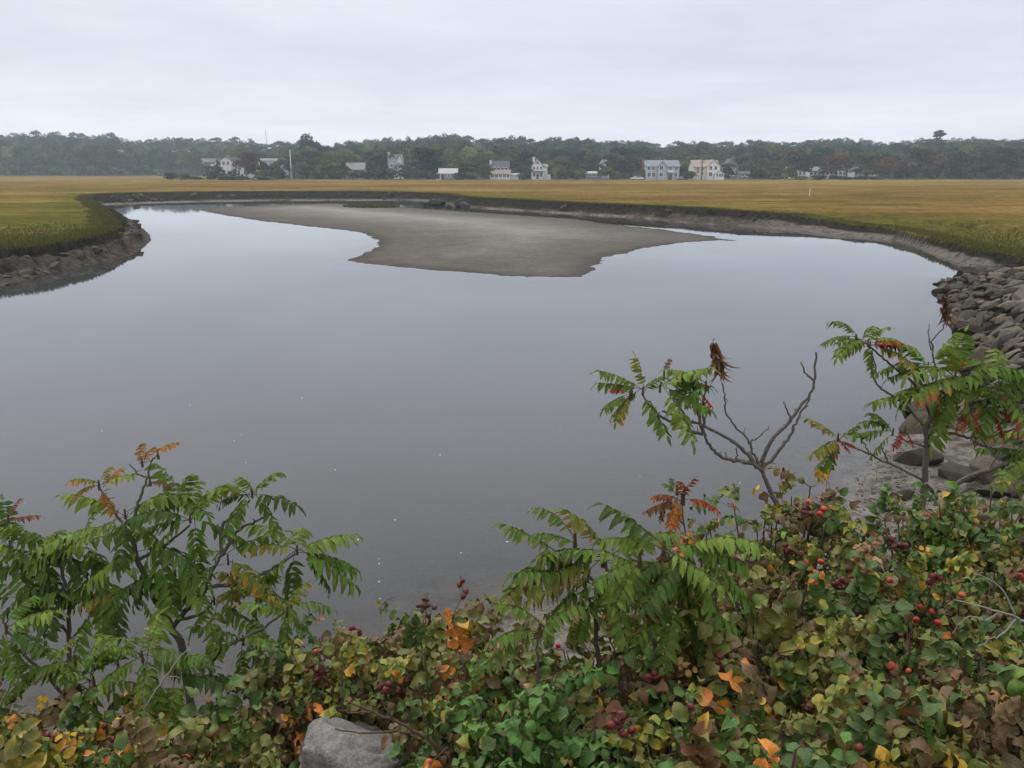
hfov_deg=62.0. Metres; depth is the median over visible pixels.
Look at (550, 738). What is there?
rose bush
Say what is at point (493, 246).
sandbar
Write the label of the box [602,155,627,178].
tree
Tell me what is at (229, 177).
hedge
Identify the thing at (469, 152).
tree
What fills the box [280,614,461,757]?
rose bush
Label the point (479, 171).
tree
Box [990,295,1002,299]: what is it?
rock
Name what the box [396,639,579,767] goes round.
rose bush
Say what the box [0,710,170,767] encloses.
rose bush
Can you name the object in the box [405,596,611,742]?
rose bush
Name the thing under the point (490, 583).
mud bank
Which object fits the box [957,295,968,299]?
rock
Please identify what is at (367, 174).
bush
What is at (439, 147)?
tree
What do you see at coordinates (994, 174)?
bush
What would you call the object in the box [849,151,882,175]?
tree
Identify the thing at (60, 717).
rose bush
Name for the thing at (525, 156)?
tree
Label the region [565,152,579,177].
tree
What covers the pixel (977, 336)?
rock
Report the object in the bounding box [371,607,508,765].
rose bush
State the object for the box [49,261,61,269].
peat clod
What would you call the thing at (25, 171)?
bush
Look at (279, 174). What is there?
bush
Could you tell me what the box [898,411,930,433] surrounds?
rock
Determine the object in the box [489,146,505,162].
tree
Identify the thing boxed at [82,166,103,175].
bush
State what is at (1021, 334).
rock
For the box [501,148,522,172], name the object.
tree
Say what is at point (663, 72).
sky
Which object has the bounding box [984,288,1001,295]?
rock
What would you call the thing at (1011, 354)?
rock
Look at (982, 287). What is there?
rock
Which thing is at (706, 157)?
tree
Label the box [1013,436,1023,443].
rock
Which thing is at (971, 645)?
rose bush
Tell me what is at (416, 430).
water
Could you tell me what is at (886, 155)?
tree
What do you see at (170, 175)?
bush
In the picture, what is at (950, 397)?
sumac shrub
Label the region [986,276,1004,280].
rock
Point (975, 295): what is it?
rock
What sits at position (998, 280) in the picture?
rock
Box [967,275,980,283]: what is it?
rock
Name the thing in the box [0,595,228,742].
sumac shrub
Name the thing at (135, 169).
bush
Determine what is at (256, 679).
rose bush
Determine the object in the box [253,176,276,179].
hedge
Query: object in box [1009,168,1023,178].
bush
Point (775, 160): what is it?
tree
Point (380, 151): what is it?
tree
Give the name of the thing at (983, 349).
rock
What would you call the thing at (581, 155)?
tree
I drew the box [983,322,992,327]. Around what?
rock
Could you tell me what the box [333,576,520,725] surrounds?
rose bush
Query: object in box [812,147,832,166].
tree
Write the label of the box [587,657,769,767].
rose bush
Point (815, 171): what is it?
house
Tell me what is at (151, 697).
dead branch
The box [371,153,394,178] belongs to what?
tree
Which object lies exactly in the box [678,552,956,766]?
rose bush
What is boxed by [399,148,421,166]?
tree
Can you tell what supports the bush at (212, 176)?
on the ground at (938, 202)
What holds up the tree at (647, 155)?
on the ground at (938, 202)
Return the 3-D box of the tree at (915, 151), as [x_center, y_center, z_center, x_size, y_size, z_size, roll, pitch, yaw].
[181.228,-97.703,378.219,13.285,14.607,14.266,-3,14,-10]
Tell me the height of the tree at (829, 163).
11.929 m
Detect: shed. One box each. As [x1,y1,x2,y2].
[585,171,600,179]
[736,171,750,179]
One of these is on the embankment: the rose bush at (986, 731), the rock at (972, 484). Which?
the rose bush at (986, 731)
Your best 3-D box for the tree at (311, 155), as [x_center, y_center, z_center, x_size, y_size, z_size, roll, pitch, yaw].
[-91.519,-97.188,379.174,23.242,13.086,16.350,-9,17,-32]
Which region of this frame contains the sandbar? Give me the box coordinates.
[198,204,735,281]
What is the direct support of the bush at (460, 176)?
on the ground at (938, 202)
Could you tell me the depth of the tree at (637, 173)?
340.66 m
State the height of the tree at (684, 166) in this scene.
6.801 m
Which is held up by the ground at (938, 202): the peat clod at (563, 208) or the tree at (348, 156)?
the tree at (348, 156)
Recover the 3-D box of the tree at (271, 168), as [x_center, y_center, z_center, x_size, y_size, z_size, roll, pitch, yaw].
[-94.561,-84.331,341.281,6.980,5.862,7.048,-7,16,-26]
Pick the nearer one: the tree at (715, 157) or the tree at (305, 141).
the tree at (715, 157)
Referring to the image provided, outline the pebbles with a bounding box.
[843,441,943,544]
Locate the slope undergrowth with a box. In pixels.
[0,677,41,767]
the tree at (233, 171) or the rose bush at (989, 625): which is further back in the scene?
the tree at (233, 171)
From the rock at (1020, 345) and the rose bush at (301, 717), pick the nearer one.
the rose bush at (301, 717)
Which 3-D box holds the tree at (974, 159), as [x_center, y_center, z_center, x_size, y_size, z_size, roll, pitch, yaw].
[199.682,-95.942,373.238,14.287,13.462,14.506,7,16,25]
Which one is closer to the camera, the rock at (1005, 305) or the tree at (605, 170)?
the rock at (1005, 305)
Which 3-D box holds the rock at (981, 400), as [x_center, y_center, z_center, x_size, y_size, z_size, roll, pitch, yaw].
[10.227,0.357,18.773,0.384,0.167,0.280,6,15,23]
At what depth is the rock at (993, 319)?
27.42 m
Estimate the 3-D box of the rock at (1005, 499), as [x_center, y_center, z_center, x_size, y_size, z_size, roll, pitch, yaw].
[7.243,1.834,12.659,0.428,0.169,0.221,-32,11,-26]
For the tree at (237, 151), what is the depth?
475.77 m
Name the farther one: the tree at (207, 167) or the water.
the tree at (207, 167)
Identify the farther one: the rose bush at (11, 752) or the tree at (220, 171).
the tree at (220, 171)
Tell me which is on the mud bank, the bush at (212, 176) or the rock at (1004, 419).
the rock at (1004, 419)
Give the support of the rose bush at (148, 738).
on the embankment
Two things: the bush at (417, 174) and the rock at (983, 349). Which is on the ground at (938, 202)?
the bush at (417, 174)
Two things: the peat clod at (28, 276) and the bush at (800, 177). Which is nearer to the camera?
the peat clod at (28, 276)
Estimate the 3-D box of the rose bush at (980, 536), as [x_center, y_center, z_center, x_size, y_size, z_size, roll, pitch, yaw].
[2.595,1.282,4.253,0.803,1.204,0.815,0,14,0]
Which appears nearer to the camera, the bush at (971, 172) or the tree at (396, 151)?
the bush at (971, 172)
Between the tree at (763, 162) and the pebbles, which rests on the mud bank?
the pebbles
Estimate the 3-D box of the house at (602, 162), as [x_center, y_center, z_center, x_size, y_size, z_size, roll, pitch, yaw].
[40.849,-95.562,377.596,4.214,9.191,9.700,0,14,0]
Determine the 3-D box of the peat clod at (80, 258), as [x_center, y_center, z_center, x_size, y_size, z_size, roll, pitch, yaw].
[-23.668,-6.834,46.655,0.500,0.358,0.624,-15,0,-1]
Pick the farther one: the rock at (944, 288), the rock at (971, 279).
the rock at (971, 279)
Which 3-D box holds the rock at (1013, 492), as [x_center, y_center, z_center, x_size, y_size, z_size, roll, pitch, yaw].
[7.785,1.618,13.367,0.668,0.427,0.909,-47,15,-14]
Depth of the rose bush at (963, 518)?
4.54 m
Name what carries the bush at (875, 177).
on the ground at (938, 202)
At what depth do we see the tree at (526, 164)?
360.02 m
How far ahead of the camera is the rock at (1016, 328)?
24.84 m
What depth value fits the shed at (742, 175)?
346.09 m
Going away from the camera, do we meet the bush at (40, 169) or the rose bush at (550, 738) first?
the rose bush at (550, 738)
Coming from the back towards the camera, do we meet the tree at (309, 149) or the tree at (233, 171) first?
the tree at (309, 149)
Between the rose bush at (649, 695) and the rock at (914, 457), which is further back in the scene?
the rock at (914, 457)
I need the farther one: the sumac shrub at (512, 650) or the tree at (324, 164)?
the tree at (324, 164)
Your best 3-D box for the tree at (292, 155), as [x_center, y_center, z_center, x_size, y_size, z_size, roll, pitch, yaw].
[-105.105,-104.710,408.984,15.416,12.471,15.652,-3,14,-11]
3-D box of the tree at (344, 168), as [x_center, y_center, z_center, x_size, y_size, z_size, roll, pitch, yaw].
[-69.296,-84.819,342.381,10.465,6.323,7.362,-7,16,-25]
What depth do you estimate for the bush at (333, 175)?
334.08 m
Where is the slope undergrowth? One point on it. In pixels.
(5, 713)
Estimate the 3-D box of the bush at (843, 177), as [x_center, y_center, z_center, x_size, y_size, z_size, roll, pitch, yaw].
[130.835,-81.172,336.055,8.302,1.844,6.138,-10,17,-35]
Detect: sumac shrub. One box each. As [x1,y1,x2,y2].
[0,489,167,717]
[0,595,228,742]
[53,442,362,717]
[184,580,337,729]
[478,602,596,727]
[490,506,694,692]
[572,502,773,713]
[589,339,817,507]
[642,476,720,595]
[800,294,1023,546]
[943,430,1023,508]
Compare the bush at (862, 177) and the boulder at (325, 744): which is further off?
the bush at (862, 177)
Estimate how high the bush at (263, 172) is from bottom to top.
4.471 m
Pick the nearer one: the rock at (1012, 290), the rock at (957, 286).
the rock at (1012, 290)
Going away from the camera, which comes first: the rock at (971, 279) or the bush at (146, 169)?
the rock at (971, 279)
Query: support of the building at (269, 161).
on the ground at (938, 202)
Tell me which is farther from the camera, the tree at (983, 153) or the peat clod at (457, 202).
the tree at (983, 153)
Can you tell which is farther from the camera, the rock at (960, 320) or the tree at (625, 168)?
the tree at (625, 168)
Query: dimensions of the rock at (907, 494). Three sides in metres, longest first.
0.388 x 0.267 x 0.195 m
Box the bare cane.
[335,694,458,767]
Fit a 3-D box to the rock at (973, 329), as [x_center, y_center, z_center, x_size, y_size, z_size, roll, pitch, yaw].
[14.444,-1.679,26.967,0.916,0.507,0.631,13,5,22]
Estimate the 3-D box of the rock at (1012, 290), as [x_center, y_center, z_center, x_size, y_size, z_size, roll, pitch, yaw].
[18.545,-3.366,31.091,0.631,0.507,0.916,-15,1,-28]
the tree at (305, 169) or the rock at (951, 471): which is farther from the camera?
the tree at (305, 169)
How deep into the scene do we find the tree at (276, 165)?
386.57 m
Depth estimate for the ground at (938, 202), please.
149.49 m
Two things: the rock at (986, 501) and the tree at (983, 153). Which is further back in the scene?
the tree at (983, 153)
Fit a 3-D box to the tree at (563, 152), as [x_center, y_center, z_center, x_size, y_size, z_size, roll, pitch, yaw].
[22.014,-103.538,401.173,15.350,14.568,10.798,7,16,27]
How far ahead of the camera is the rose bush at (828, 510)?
4.38 m
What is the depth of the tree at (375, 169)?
340.42 m
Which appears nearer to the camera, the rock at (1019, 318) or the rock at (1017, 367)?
the rock at (1017, 367)
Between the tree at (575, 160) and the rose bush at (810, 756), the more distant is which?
the tree at (575, 160)
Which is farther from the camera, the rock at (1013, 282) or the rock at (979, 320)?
the rock at (1013, 282)
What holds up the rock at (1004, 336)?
on the mud bank
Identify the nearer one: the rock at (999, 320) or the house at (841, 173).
the rock at (999, 320)
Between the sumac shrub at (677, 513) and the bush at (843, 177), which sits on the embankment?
the sumac shrub at (677, 513)
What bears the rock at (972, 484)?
on the mud bank
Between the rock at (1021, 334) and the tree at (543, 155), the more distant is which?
the tree at (543, 155)
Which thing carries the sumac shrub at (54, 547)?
on the embankment
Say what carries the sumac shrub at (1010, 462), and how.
on the embankment
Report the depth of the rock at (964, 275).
40.02 m
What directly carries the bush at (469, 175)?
on the ground at (938, 202)
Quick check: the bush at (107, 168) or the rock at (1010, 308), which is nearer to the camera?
the rock at (1010, 308)
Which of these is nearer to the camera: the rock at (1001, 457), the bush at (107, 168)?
the rock at (1001, 457)
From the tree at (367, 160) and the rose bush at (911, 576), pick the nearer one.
the rose bush at (911, 576)
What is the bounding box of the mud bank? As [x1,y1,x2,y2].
[0,191,1023,750]
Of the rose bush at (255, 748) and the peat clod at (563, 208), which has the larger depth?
the peat clod at (563, 208)
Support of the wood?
on the ground at (938, 202)
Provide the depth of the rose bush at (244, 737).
3.59 m
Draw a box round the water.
[0,200,962,671]
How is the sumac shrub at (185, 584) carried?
on the embankment
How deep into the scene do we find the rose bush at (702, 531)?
4.49 m
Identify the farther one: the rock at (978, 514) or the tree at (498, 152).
the tree at (498, 152)
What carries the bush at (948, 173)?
on the ground at (938, 202)
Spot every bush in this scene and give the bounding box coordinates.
[0,166,10,174]
[0,685,130,767]
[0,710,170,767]
[8,165,21,175]
[19,168,30,174]
[29,165,51,174]
[41,690,220,767]
[49,168,67,174]
[70,167,85,174]
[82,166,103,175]
[102,674,292,767]
[104,165,113,175]
[109,167,128,174]
[118,708,286,767]
[132,166,141,175]
[138,165,153,174]
[152,169,165,175]
[163,172,176,179]
[190,176,204,179]
[203,173,218,179]
[210,723,301,767]
[213,644,353,766]
[225,607,403,758]
[254,169,269,177]
[270,170,287,178]
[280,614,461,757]
[312,171,325,178]
[325,170,345,178]
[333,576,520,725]
[347,170,359,178]
[357,170,374,178]
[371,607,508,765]
[373,170,386,178]
[379,171,397,179]
[385,665,622,767]
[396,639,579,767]
[401,168,410,179]
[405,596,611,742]
[410,170,425,178]
[419,652,633,767]
[425,171,439,178]
[452,172,466,179]
[465,172,480,179]
[481,656,721,767]
[517,173,530,179]
[543,611,743,765]
[553,168,572,178]
[555,610,663,767]
[570,171,581,179]
[586,580,761,750]
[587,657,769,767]
[610,171,621,179]
[611,617,828,759]
[656,517,792,633]
[656,705,859,767]
[672,538,866,680]
[672,681,946,767]
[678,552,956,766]
[681,171,695,178]
[689,464,868,615]
[712,674,1022,767]
[749,167,768,178]
[756,555,948,692]
[766,171,779,179]
[767,571,1023,763]
[780,166,797,178]
[790,505,945,596]
[794,176,809,179]
[810,175,827,179]
[812,633,1023,767]
[822,533,1013,677]
[835,176,851,179]
[852,176,869,179]
[862,616,1023,767]
[868,176,886,179]
[875,481,1023,628]
[876,543,1023,762]
[892,171,901,179]
[897,165,914,179]
[907,479,1023,624]
[908,615,1023,736]
[916,164,930,179]
[927,168,940,178]
[943,522,1023,640]
[944,168,954,178]
[952,167,967,178]
[966,166,978,178]
[979,170,1003,179]
[998,165,1009,178]
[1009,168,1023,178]
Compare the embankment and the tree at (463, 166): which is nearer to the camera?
the embankment
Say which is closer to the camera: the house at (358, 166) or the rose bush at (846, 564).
the rose bush at (846, 564)
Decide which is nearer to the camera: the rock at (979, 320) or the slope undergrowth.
the slope undergrowth
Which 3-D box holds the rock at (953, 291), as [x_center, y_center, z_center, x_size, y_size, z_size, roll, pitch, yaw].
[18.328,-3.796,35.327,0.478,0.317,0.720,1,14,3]
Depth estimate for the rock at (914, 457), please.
14.72 m
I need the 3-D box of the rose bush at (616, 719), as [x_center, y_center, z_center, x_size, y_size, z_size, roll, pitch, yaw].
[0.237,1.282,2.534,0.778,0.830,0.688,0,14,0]
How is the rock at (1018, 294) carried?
on the mud bank
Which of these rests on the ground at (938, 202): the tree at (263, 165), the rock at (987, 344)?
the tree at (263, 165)
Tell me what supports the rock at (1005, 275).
on the mud bank
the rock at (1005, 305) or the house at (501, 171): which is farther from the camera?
the house at (501, 171)
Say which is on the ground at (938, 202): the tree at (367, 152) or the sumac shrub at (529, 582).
the tree at (367, 152)
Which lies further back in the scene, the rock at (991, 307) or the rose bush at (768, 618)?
the rock at (991, 307)
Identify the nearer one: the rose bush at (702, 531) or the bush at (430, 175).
the rose bush at (702, 531)
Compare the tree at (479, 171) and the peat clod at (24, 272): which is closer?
the peat clod at (24, 272)
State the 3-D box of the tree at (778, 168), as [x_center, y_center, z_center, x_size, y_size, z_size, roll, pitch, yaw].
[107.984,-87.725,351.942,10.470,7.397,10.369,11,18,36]
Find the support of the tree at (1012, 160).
on the ground at (938, 202)
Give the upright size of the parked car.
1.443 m
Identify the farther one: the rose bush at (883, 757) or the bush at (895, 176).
the bush at (895, 176)
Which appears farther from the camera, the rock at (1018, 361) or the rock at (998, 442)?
the rock at (1018, 361)
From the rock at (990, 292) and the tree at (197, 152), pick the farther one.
the tree at (197, 152)
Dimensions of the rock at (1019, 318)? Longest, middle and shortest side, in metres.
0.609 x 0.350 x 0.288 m
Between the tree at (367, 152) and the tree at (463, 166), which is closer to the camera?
the tree at (463, 166)
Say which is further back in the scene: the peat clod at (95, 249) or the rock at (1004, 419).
the peat clod at (95, 249)
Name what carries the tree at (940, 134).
on the ground at (938, 202)
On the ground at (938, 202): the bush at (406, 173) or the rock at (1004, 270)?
the bush at (406, 173)
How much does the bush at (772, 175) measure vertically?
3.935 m
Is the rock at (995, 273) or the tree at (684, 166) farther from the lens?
the tree at (684, 166)
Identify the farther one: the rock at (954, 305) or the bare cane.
the rock at (954, 305)
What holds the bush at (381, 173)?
on the ground at (938, 202)
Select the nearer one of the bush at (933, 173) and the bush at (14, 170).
the bush at (933, 173)
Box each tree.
[0,147,20,174]
[190,151,208,173]
[198,163,215,173]
[209,159,228,178]
[218,150,230,158]
[225,144,255,157]
[227,168,238,175]
[233,152,260,179]
[238,151,265,157]
[258,161,268,171]
[266,166,282,179]
[268,162,280,170]
[276,153,303,177]
[279,151,330,178]
[290,161,315,179]
[293,133,325,154]
[294,146,316,176]
[311,156,340,178]
[325,151,351,170]
[326,165,351,179]
[338,148,364,164]
[355,154,374,170]
[360,149,387,167]
[364,166,386,179]
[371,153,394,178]
[372,148,389,165]
[386,164,417,179]
[390,148,408,164]
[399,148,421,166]
[411,147,434,176]
[411,148,446,178]
[430,144,454,167]
[439,149,466,167]
[446,157,488,172]
[457,146,477,176]
[467,151,501,177]
[474,165,493,179]
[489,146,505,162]
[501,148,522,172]
[515,162,531,173]
[516,165,532,173]
[517,151,534,173]
[526,148,553,166]
[543,155,576,169]
[547,148,574,170]
[550,168,560,179]
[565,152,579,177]
[567,166,587,176]
[577,151,587,170]
[579,150,609,170]
[596,163,613,179]
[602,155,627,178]
[610,147,640,177]
[615,157,643,177]
[626,152,645,171]
[633,151,654,168]
[633,169,645,177]
[677,155,691,172]
[680,164,687,170]
[687,154,712,159]
[711,155,725,160]
[716,156,727,164]
[721,163,736,179]
[735,156,749,170]
[738,158,774,178]
[746,152,762,177]
[749,150,776,160]
[760,163,788,173]
[768,155,783,177]
[772,147,819,173]
[777,149,807,168]
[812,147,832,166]
[818,152,859,174]
[844,151,880,169]
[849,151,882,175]
[873,157,898,176]
[879,152,890,159]
[888,155,917,178]
[904,147,931,178]
[916,149,947,178]
[932,130,946,149]
[939,152,958,178]
[945,150,970,178]
[960,149,985,178]
[964,150,993,178]
[993,147,1023,178]
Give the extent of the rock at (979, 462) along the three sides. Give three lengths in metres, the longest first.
1.050 x 0.680 x 0.538 m
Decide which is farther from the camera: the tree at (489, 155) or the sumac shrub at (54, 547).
the tree at (489, 155)
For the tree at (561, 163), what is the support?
on the ground at (938, 202)
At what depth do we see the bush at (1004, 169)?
335.54 m
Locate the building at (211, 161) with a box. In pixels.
[201,158,220,176]
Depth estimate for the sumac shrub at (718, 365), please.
5.34 m
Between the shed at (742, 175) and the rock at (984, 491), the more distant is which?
the shed at (742, 175)
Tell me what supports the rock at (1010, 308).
on the mud bank
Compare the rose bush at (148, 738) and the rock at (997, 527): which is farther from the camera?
the rock at (997, 527)
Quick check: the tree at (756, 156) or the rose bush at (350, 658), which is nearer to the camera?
the rose bush at (350, 658)
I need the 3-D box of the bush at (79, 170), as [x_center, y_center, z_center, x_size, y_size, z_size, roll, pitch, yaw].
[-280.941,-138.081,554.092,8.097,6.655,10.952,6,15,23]
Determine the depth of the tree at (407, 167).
341.36 m
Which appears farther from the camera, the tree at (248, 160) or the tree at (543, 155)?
the tree at (543, 155)
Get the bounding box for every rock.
[893,448,943,465]
[895,488,915,500]
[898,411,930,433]
[901,401,943,414]
[931,284,952,293]
[938,461,977,482]
[943,398,964,413]
[946,289,962,293]
[947,297,958,302]
[947,317,968,325]
[950,284,962,288]
[950,303,960,307]
[952,307,960,312]
[952,322,984,333]
[956,305,978,310]
[956,366,969,370]
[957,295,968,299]
[957,507,1001,523]
[958,309,975,319]
[961,273,971,277]
[964,497,992,510]
[965,351,986,368]
[966,482,979,486]
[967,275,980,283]
[967,484,1010,497]
[969,292,985,298]
[969,314,984,325]
[969,397,985,402]
[969,455,1009,484]
[971,333,985,339]
[972,347,989,353]
[972,428,1018,450]
[975,285,987,290]
[975,311,987,316]
[975,404,1013,424]
[979,301,990,307]
[979,342,990,346]
[980,335,995,341]
[983,302,1000,311]
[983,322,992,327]
[983,445,1011,459]
[984,283,994,286]
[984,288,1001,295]
[985,519,1023,544]
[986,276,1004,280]
[986,298,1001,305]
[989,272,1003,275]
[989,322,1013,337]
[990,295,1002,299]
[990,317,999,322]
[990,330,1017,348]
[992,277,1006,282]
[992,496,1008,510]
[993,469,1023,497]
[994,267,1010,272]
[995,316,1012,324]
[996,364,1021,373]
[997,300,1020,309]
[998,326,1023,335]
[999,348,1021,359]
[999,358,1023,366]
[1000,273,1008,277]
[1001,337,1023,351]
[1002,280,1023,289]
[1003,316,1013,322]
[1005,304,1018,311]
[1006,285,1023,293]
[1007,280,1021,284]
[1008,268,1019,275]
[1010,352,1023,359]
[1011,303,1023,314]
[1012,266,1023,270]
[1012,286,1023,299]
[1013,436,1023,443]
[1014,314,1023,322]
[1014,342,1023,351]
[1015,331,1023,340]
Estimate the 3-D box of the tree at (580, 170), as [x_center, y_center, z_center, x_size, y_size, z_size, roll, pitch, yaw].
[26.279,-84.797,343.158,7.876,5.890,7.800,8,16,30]
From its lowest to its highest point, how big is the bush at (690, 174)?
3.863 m
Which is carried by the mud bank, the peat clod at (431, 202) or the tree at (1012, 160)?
the peat clod at (431, 202)
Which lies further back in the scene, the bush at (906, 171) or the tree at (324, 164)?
the tree at (324, 164)
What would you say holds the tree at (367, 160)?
on the ground at (938, 202)
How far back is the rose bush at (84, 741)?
3.52 m
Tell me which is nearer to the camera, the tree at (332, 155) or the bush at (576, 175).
the bush at (576, 175)
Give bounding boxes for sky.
[0,0,1023,151]
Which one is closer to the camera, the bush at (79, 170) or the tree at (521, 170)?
the tree at (521, 170)
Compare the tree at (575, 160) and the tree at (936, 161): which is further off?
the tree at (575, 160)
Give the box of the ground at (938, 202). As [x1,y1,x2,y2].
[0,151,1023,256]
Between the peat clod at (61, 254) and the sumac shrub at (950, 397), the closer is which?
the sumac shrub at (950, 397)
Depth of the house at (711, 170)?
337.15 m
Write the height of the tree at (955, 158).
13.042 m
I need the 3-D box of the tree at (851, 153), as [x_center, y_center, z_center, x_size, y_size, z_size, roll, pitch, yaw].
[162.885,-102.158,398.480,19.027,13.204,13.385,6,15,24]
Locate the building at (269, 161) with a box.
[260,158,288,175]
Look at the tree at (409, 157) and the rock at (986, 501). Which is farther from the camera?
the tree at (409, 157)
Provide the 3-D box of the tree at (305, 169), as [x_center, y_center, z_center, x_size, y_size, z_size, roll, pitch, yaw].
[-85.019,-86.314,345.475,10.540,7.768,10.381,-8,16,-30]
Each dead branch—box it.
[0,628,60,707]
[142,648,191,711]
[876,472,934,491]
[952,574,1023,645]
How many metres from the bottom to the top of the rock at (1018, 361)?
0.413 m
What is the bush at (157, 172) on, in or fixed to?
on the ground at (938, 202)
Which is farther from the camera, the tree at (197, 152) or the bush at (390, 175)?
the tree at (197, 152)
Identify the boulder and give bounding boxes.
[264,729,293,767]
[298,717,420,767]
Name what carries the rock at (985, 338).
on the mud bank
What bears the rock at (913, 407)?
on the mud bank
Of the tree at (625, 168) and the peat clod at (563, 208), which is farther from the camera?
the tree at (625, 168)
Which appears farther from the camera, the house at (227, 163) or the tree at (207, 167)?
the tree at (207, 167)
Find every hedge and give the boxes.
[174,173,189,179]
[216,175,253,179]
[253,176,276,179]
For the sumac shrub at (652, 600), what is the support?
on the embankment
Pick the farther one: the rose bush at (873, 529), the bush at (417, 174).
the bush at (417, 174)
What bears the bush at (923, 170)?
on the ground at (938, 202)
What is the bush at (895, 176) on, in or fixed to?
on the ground at (938, 202)
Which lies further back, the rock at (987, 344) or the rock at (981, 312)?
the rock at (981, 312)
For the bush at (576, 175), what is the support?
on the ground at (938, 202)
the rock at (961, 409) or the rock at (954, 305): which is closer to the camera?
the rock at (961, 409)
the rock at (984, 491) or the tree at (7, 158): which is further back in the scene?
the tree at (7, 158)
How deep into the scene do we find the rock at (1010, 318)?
26.50 m
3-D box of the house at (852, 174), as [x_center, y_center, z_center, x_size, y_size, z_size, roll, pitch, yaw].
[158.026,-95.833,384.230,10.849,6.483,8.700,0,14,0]
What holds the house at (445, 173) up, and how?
on the ground at (938, 202)
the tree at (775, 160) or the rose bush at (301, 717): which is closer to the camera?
the rose bush at (301, 717)
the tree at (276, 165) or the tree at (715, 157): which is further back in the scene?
the tree at (715, 157)
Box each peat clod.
[17,270,32,275]
[22,275,32,278]
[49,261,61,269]
[59,252,69,256]
[76,256,84,260]
[91,246,99,252]
[133,230,141,235]
[427,199,440,205]
[438,198,445,204]
[454,198,465,206]
[459,201,469,208]
[559,205,568,210]
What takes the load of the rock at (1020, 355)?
on the mud bank
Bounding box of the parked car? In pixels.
[630,176,643,179]
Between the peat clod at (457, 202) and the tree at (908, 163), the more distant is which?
the tree at (908, 163)
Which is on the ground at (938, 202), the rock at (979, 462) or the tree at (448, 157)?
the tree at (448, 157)
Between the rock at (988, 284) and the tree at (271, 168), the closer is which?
the rock at (988, 284)
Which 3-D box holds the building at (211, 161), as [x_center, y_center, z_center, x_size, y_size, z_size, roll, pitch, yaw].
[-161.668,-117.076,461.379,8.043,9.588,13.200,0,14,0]
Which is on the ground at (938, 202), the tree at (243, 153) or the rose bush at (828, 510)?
the tree at (243, 153)
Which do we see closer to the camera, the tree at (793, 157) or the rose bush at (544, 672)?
the rose bush at (544, 672)
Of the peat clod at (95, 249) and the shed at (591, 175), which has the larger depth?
the shed at (591, 175)
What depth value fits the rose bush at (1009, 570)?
3.74 m
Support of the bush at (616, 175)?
on the ground at (938, 202)
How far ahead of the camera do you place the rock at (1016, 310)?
27.17 m
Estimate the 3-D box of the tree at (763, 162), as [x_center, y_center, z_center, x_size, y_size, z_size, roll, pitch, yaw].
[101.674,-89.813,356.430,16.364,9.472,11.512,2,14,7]
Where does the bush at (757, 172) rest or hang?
on the ground at (938, 202)
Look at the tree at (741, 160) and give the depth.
397.40 m
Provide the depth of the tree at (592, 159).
394.20 m
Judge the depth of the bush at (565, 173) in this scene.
334.00 m
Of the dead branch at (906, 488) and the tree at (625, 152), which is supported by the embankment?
the dead branch at (906, 488)
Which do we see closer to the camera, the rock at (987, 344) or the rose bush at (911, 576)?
the rose bush at (911, 576)
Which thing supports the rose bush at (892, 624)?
on the embankment
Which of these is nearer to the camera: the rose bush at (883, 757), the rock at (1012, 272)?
the rose bush at (883, 757)
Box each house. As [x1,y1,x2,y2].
[219,153,260,178]
[346,161,366,178]
[386,152,403,178]
[436,168,458,179]
[489,160,518,179]
[531,157,550,179]
[599,159,608,178]
[641,159,680,179]
[688,158,723,179]
[721,157,739,178]
[784,162,804,178]
[805,167,828,178]
[827,165,846,178]
[847,167,877,178]
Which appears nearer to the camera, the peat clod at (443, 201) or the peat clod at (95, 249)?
the peat clod at (95, 249)
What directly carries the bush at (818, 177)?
on the ground at (938, 202)
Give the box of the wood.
[0,130,1023,175]
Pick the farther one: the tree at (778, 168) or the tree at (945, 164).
the tree at (945, 164)
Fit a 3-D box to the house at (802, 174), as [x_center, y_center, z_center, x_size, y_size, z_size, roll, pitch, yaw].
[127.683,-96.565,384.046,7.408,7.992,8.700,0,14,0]
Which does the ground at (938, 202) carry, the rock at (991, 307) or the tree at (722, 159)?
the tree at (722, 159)
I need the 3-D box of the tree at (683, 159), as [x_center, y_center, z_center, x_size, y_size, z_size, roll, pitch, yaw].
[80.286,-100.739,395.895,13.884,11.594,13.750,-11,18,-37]
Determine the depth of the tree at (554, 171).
340.60 m
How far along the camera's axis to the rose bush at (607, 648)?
4.02 m
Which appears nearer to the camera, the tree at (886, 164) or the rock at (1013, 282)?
the rock at (1013, 282)
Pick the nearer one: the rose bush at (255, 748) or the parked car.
the rose bush at (255, 748)
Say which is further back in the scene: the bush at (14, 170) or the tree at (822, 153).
the bush at (14, 170)
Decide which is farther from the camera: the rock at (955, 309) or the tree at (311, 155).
the tree at (311, 155)
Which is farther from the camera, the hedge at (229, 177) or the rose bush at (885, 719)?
the hedge at (229, 177)
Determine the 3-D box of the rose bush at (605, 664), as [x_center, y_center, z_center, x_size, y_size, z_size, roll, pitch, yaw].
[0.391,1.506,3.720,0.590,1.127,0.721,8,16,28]
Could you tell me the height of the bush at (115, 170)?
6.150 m
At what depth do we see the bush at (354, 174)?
335.30 m
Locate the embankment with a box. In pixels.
[599,266,1023,691]
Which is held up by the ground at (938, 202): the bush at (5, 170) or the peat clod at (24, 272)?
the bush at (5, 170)
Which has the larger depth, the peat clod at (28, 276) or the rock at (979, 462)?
the peat clod at (28, 276)
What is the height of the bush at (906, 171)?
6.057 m
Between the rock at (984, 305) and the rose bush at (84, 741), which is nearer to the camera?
the rose bush at (84, 741)
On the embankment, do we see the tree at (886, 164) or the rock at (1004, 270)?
the rock at (1004, 270)
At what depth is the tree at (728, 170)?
340.31 m

